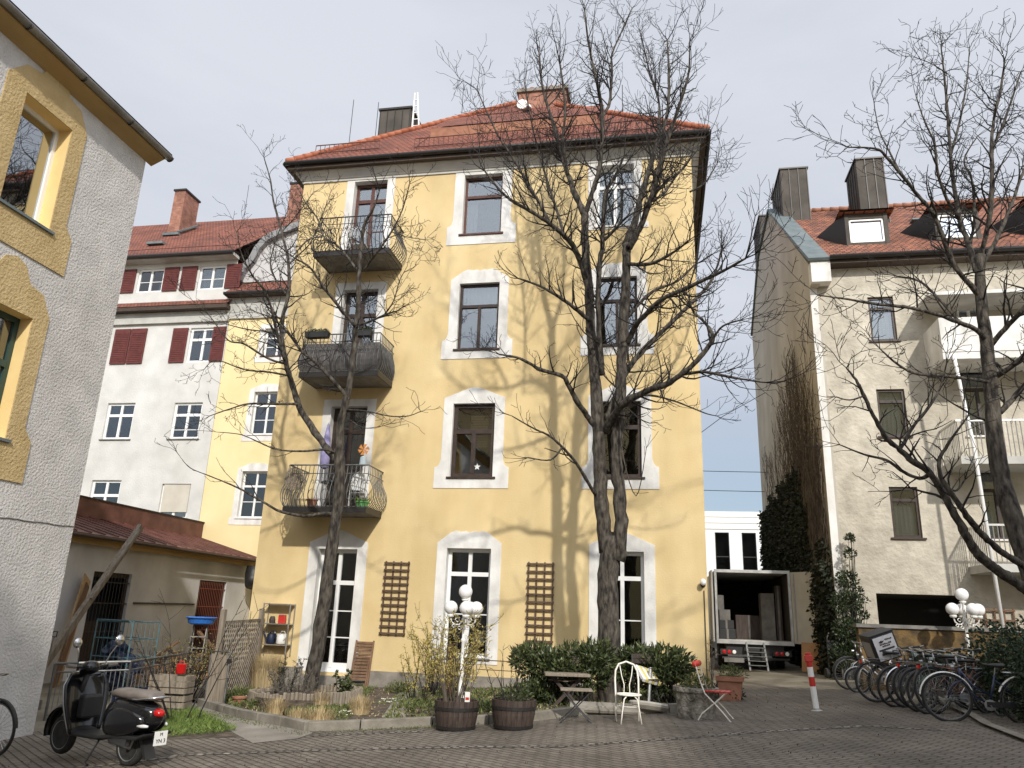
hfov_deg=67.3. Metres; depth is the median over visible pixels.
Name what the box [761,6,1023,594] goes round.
bare tree
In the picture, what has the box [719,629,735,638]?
carton
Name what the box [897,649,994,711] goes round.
bicycle
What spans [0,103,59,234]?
window
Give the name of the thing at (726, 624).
carton
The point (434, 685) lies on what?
forsythia bush
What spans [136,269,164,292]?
window
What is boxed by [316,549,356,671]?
terrace door
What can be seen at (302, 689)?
lavender shrub
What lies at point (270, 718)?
kerb stone
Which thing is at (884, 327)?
window
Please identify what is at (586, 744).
drainage channel
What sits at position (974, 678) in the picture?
bicycle
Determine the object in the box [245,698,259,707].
perennial
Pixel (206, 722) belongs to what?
lawn grass
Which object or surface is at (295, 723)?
kerb stone
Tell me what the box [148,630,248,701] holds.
twiggy bush
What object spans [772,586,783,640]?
cupboard
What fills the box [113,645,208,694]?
twiggy bush
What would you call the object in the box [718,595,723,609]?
carton
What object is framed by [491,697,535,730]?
half barrel
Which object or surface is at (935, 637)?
boundary wall
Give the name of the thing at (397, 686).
perennial
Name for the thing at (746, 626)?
chest
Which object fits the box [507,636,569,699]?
evergreen shrub
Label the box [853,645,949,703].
bicycle
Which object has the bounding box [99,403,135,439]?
window
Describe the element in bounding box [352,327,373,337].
flower box
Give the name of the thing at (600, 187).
window
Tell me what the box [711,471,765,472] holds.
overhead wire
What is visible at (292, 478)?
wire ornament
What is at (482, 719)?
kerb stone
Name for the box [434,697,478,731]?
half barrel
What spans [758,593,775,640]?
cabinet
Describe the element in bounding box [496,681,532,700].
potted herb
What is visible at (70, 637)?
plank
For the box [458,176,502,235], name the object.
window
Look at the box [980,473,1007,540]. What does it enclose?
window
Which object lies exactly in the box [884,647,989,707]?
bicycle
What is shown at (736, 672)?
trough plant
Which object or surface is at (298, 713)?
dry grass clump
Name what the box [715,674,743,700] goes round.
terracotta trough
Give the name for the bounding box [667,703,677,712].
kerb stone
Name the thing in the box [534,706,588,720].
kerb stone
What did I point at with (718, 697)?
corner plant
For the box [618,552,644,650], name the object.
window
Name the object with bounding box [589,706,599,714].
kerb stone
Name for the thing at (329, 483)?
side table
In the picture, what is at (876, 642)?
delivery box
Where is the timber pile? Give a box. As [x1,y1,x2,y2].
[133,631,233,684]
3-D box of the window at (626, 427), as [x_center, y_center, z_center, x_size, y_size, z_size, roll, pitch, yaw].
[2.742,1.421,19.525,1.240,2.020,0.230,-1,-17,11]
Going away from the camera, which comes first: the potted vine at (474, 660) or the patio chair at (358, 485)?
the potted vine at (474, 660)
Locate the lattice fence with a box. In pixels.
[215,609,264,692]
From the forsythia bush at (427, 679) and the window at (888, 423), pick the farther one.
the window at (888, 423)
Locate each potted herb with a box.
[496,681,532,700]
[677,672,715,688]
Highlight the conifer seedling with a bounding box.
[267,656,308,692]
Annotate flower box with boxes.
[305,328,330,338]
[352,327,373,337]
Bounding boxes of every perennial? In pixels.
[226,684,254,697]
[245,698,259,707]
[384,680,418,693]
[473,696,491,711]
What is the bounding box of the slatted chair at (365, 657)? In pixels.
[350,640,374,686]
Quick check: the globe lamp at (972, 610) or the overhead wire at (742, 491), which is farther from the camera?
the overhead wire at (742, 491)
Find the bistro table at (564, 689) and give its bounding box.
[559,687,592,722]
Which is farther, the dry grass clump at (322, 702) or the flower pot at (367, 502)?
the flower pot at (367, 502)
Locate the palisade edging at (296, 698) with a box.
[247,684,362,708]
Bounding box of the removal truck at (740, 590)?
[707,569,817,671]
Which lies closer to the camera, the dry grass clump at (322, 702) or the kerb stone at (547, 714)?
the kerb stone at (547, 714)
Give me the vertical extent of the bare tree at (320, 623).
15.165 m
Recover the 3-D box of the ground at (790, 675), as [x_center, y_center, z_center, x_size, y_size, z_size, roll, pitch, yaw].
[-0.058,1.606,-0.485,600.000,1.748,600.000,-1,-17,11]
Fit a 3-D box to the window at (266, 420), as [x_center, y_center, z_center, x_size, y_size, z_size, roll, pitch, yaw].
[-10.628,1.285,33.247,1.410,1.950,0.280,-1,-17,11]
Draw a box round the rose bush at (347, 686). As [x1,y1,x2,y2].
[332,669,354,691]
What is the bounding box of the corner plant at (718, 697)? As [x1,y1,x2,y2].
[712,681,745,700]
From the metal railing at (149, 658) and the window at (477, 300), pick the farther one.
the window at (477, 300)
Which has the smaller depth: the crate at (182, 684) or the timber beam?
the crate at (182, 684)
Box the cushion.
[635,665,660,685]
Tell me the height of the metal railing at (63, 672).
1.187 m
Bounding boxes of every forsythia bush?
[398,638,440,698]
[406,617,488,694]
[431,631,491,697]
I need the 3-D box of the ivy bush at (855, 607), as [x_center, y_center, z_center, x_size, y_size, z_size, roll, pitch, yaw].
[8.903,5.885,20.524,1.076,3.844,1.010,11,-19,-28]
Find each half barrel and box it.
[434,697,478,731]
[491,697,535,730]
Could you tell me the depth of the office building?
57.35 m
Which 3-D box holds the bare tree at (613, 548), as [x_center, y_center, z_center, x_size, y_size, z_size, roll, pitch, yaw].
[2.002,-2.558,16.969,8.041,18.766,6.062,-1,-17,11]
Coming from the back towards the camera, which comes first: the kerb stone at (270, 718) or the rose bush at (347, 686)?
the rose bush at (347, 686)
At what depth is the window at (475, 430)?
20.34 m
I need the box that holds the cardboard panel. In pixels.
[801,642,822,672]
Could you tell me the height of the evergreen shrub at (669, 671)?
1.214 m
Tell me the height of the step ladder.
1.609 m
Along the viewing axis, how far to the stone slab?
13.76 m
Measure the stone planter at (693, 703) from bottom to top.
0.500 m
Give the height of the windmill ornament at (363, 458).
1.639 m
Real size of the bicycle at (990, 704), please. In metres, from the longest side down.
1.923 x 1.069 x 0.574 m
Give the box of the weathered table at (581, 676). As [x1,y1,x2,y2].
[544,671,590,706]
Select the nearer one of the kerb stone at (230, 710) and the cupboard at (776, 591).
the kerb stone at (230, 710)
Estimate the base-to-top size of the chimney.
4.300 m
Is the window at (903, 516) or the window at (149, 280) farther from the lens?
the window at (149, 280)
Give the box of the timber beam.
[47,524,142,667]
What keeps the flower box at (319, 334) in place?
attached to the apartment house at (456, 497)
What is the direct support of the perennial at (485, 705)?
on the planting bed soil at (376, 697)
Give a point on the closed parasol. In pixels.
(324, 458)
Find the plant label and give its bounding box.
[465,692,469,701]
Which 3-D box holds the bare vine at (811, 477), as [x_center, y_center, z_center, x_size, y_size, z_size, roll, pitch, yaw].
[10.030,4.452,27.923,0.174,11.240,12.588,-1,-17,11]
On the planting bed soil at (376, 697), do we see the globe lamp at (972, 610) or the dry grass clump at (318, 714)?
the dry grass clump at (318, 714)
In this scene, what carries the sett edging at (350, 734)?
on the courtyard paving
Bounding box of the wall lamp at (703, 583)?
[700,579,705,587]
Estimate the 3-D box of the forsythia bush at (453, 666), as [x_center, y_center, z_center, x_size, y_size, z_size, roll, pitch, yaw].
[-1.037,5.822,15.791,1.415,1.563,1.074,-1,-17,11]
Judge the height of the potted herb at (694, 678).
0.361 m
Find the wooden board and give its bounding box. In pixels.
[204,650,231,703]
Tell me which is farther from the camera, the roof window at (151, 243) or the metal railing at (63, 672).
the roof window at (151, 243)
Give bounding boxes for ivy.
[757,466,841,678]
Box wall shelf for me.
[261,603,295,655]
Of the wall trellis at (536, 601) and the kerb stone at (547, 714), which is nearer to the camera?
the kerb stone at (547, 714)
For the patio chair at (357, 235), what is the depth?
21.86 m
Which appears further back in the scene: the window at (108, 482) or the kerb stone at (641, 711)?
the window at (108, 482)
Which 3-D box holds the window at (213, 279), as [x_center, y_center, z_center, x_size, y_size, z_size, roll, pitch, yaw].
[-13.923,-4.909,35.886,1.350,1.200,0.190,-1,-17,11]
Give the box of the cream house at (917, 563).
[750,156,1023,678]
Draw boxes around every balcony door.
[325,408,366,505]
[342,292,377,342]
[352,184,386,247]
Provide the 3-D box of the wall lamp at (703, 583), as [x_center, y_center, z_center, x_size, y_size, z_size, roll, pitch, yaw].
[4.477,4.661,18.004,0.136,0.199,0.236,-1,-17,11]
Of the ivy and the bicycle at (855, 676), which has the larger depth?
the ivy
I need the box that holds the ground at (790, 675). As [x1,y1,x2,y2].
[33,649,1017,731]
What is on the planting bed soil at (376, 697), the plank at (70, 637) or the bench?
the bench
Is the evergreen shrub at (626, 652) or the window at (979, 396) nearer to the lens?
the evergreen shrub at (626, 652)
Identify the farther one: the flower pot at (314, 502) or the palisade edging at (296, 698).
the flower pot at (314, 502)
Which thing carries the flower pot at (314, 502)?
on the apartment house at (456, 497)
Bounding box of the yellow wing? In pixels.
[199,220,299,618]
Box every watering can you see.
[263,630,276,643]
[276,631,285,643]
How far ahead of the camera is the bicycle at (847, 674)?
16.85 m
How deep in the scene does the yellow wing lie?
33.43 m
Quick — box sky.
[11,0,1023,511]
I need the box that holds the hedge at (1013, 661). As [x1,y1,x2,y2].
[958,614,1023,721]
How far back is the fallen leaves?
10.38 m
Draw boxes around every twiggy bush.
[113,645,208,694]
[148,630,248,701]
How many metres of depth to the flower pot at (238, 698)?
15.79 m
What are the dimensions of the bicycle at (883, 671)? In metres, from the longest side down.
1.872 x 1.069 x 0.574 m
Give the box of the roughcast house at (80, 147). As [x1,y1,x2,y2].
[0,0,173,740]
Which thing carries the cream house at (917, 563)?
on the ground at (790, 675)
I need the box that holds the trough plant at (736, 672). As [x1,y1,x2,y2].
[717,662,749,677]
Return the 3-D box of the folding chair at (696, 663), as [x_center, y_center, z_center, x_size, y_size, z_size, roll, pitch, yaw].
[3.405,5.191,13.013,0.622,0.934,0.422,-5,-18,22]
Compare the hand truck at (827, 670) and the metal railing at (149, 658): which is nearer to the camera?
the metal railing at (149, 658)
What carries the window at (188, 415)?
in the white house at (157, 348)
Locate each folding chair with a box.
[548,656,579,705]
[631,654,660,702]
[692,660,733,721]
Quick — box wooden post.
[446,644,453,696]
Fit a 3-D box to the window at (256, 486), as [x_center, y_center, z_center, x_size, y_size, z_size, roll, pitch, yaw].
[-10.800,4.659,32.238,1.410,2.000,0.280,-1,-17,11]
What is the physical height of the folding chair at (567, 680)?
0.897 m
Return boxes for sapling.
[127,588,268,720]
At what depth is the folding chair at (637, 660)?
14.59 m
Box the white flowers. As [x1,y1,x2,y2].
[367,698,398,703]
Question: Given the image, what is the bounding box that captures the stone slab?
[570,701,637,714]
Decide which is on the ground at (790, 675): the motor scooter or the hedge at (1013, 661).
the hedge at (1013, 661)
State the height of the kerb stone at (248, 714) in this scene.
0.230 m
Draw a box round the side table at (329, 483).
[321,480,333,505]
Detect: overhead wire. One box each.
[702,393,763,431]
[704,490,763,491]
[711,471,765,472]
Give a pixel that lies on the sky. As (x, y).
(190, 72)
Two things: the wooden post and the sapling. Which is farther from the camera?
the wooden post
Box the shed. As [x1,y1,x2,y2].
[43,495,256,682]
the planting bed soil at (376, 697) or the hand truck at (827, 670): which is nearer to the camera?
the planting bed soil at (376, 697)
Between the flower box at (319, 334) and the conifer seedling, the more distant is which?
the flower box at (319, 334)
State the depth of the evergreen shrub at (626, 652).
14.96 m
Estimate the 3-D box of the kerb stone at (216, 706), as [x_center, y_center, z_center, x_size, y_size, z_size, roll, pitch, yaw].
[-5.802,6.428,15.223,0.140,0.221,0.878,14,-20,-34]
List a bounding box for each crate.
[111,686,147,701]
[148,673,195,694]
[156,694,192,710]
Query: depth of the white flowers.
15.42 m
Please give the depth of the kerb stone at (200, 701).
15.89 m
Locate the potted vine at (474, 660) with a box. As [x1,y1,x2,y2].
[410,602,503,701]
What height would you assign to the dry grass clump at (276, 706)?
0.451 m
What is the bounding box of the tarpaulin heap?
[100,640,143,692]
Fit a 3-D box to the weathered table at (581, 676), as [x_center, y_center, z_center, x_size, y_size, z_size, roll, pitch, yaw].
[1.021,5.731,14.369,0.840,0.621,0.500,2,-17,-1]
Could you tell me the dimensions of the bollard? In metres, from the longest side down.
1.000 x 0.200 x 0.200 m
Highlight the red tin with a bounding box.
[278,615,286,623]
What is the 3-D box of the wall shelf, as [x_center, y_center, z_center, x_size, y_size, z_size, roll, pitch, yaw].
[-5.952,6.208,19.474,0.744,1.250,0.304,-1,-17,11]
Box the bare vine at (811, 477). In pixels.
[762,326,832,665]
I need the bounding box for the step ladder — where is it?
[182,625,207,688]
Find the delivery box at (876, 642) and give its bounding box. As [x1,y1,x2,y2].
[858,627,901,662]
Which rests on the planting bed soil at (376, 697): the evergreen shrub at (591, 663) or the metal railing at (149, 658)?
the evergreen shrub at (591, 663)
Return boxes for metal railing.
[43,660,131,720]
[126,651,195,687]
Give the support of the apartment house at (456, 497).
on the ground at (790, 675)
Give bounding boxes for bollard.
[803,652,822,711]
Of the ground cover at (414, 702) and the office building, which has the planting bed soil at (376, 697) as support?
the ground cover at (414, 702)
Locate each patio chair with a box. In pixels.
[348,471,365,505]
[351,227,367,248]
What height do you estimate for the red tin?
0.215 m
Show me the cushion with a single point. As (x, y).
(643, 672)
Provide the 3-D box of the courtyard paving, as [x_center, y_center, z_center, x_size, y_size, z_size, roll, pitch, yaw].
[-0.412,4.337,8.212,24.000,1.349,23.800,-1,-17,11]
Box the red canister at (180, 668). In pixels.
[176,661,186,673]
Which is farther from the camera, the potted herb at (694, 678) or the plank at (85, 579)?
the plank at (85, 579)
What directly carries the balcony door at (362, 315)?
in the apartment house at (456, 497)
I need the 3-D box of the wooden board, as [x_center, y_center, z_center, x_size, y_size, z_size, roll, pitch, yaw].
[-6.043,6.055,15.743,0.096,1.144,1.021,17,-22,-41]
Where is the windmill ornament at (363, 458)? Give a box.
[358,444,369,494]
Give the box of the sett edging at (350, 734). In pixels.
[232,731,423,740]
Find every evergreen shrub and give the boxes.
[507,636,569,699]
[515,670,576,704]
[543,635,618,701]
[607,639,660,700]
[637,641,699,702]
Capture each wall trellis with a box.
[379,561,409,635]
[525,562,554,649]
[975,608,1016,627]
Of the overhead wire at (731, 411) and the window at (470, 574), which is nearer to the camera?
the window at (470, 574)
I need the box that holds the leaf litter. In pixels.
[231,686,667,718]
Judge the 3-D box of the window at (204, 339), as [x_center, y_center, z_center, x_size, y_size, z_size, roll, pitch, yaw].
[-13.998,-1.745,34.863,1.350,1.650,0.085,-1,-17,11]
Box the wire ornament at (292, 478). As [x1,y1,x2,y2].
[285,467,302,490]
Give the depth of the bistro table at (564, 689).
12.87 m
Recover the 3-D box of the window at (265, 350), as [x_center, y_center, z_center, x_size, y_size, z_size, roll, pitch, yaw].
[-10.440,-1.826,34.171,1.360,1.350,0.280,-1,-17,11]
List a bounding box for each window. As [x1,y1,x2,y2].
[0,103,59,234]
[0,310,20,442]
[91,480,120,502]
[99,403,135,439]
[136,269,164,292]
[146,241,165,245]
[159,484,190,517]
[166,403,202,439]
[187,328,213,361]
[198,266,226,289]
[234,472,266,518]
[247,392,277,434]
[260,329,284,356]
[444,549,490,659]
[446,404,494,478]
[453,284,499,350]
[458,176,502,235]
[593,167,633,227]
[600,277,640,346]
[603,402,644,478]
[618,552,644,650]
[715,533,729,568]
[742,533,757,569]
[867,297,901,342]
[876,389,912,437]
[889,487,926,539]
[957,311,969,316]
[960,373,985,436]
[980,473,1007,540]
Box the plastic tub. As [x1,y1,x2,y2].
[186,616,216,624]
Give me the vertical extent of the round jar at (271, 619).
0.170 m
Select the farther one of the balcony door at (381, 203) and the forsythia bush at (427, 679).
the balcony door at (381, 203)
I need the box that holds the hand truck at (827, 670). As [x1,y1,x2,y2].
[824,632,849,678]
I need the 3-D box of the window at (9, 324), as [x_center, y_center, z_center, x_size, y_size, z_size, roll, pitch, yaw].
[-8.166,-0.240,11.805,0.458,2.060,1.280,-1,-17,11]
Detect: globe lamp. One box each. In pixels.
[444,585,482,697]
[945,588,984,684]
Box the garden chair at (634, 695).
[614,661,641,724]
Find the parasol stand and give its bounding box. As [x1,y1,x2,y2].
[628,667,668,711]
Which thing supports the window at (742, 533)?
in the office building
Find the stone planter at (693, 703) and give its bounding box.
[673,685,718,719]
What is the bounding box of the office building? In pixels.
[705,511,762,576]
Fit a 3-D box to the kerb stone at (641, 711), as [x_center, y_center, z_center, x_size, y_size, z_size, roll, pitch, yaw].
[2.209,5.902,13.900,1.238,0.267,0.140,4,-17,-5]
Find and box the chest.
[734,615,760,639]
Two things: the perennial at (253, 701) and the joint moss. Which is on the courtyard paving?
the joint moss
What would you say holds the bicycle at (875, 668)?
on the courtyard paving
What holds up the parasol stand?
on the courtyard paving
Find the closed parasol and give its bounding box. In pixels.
[319,423,330,505]
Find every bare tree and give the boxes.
[154,124,443,690]
[435,0,827,702]
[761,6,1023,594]
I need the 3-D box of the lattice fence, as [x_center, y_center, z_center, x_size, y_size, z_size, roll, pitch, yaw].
[-6.393,6.330,17.977,0.114,2.091,2.608,1,-17,2]
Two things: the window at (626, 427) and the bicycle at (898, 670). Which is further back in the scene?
the window at (626, 427)
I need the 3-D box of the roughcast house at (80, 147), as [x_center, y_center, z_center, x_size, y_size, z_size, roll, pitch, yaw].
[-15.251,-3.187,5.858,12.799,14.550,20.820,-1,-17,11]
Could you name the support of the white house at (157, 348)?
on the ground at (790, 675)
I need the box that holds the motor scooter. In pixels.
[43,635,171,765]
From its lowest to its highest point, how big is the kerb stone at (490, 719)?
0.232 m
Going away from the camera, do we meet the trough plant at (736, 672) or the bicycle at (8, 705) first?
the bicycle at (8, 705)
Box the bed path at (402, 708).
[382,688,420,717]
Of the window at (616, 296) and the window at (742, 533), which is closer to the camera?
the window at (616, 296)
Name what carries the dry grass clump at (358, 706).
on the planting bed soil at (376, 697)
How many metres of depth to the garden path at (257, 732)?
12.36 m
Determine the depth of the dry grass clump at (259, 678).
18.47 m
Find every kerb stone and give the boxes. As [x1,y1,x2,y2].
[197,698,210,708]
[209,701,227,712]
[222,705,242,716]
[237,709,263,720]
[257,712,287,725]
[280,717,311,730]
[308,719,360,730]
[360,716,432,729]
[432,714,488,726]
[488,714,492,723]
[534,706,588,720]
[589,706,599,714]
[600,703,668,714]
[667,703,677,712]
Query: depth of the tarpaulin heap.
17.70 m
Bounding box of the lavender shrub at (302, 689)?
[265,663,324,694]
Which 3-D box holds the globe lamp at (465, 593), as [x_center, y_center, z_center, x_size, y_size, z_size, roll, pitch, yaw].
[-0.952,5.222,15.557,0.766,2.258,0.683,15,-21,-37]
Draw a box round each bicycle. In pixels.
[0,673,17,754]
[832,641,861,689]
[843,645,921,692]
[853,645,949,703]
[866,646,960,701]
[875,647,969,706]
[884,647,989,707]
[891,647,987,709]
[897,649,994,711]
[904,650,1011,713]
[912,648,1007,712]
[919,652,1023,722]
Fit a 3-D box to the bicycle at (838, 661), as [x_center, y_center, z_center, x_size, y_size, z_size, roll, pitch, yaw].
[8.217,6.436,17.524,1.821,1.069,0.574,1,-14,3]
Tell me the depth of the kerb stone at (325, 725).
12.37 m
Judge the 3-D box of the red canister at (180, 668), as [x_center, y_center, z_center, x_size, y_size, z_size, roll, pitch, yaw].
[-6.482,5.558,15.074,0.160,0.238,0.120,-1,-17,11]
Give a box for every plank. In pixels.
[52,582,88,687]
[54,573,90,685]
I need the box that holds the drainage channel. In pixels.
[73,725,943,767]
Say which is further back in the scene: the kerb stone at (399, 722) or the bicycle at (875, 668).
the bicycle at (875, 668)
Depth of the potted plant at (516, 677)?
12.32 m
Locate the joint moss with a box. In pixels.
[202,710,581,734]
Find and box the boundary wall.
[853,623,1021,690]
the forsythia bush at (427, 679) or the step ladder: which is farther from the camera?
the step ladder
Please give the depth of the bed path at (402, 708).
14.51 m
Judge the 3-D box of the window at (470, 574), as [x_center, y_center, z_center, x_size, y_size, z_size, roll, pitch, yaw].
[-1.107,5.434,19.082,1.300,2.640,0.330,-1,-17,11]
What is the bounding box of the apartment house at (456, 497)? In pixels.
[244,85,710,687]
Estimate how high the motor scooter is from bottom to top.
1.537 m
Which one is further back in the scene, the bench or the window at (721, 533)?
the window at (721, 533)
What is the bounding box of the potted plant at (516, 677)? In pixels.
[480,647,526,700]
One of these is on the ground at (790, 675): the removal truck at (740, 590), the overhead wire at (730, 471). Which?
the removal truck at (740, 590)
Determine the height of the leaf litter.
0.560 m
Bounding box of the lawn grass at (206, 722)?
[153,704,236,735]
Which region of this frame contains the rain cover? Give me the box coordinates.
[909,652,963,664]
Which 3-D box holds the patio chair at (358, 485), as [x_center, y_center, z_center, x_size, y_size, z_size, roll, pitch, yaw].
[-3.973,2.773,19.808,0.440,0.994,0.452,5,-17,-9]
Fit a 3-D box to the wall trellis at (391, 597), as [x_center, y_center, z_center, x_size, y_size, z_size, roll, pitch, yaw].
[-2.941,5.367,19.289,0.680,1.800,0.045,-1,-17,11]
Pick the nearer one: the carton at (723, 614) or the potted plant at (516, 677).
the potted plant at (516, 677)
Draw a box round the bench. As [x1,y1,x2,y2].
[475,659,536,687]
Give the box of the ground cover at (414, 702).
[225,684,706,719]
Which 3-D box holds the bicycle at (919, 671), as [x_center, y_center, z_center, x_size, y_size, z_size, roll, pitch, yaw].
[7.810,5.161,13.421,1.872,1.069,0.574,5,-21,-10]
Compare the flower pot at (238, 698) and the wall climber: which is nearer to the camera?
the flower pot at (238, 698)
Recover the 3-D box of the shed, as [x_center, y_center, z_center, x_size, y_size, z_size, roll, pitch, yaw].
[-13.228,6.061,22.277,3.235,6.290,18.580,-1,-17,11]
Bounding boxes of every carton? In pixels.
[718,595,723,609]
[718,609,730,619]
[719,620,733,628]
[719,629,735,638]
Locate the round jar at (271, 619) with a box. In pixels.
[269,616,274,622]
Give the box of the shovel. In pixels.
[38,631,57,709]
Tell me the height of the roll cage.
1.766 m
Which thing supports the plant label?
in the half barrel at (452, 716)
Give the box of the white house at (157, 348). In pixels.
[80,186,285,520]
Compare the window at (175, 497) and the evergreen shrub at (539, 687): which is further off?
the window at (175, 497)
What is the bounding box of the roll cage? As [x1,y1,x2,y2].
[89,619,160,695]
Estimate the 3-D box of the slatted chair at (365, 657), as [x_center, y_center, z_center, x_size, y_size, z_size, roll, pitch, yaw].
[-3.682,6.845,18.808,0.480,1.120,0.070,0,-31,7]
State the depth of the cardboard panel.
22.59 m
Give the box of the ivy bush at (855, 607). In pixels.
[827,532,870,679]
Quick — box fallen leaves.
[2,692,1004,767]
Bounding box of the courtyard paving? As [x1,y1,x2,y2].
[0,685,1023,767]
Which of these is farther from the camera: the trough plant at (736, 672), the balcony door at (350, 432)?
the balcony door at (350, 432)
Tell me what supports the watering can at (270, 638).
on the wall shelf
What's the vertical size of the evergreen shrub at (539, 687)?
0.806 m
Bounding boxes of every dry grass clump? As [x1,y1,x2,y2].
[248,650,287,688]
[262,694,289,715]
[286,706,309,718]
[303,705,337,719]
[311,688,333,705]
[347,694,372,714]
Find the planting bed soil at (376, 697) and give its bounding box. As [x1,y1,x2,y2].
[193,687,675,723]
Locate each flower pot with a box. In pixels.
[232,696,247,702]
[306,499,317,505]
[355,497,370,506]
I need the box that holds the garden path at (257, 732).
[191,699,311,742]
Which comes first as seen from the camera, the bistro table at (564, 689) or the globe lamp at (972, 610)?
the bistro table at (564, 689)
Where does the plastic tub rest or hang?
on the step ladder

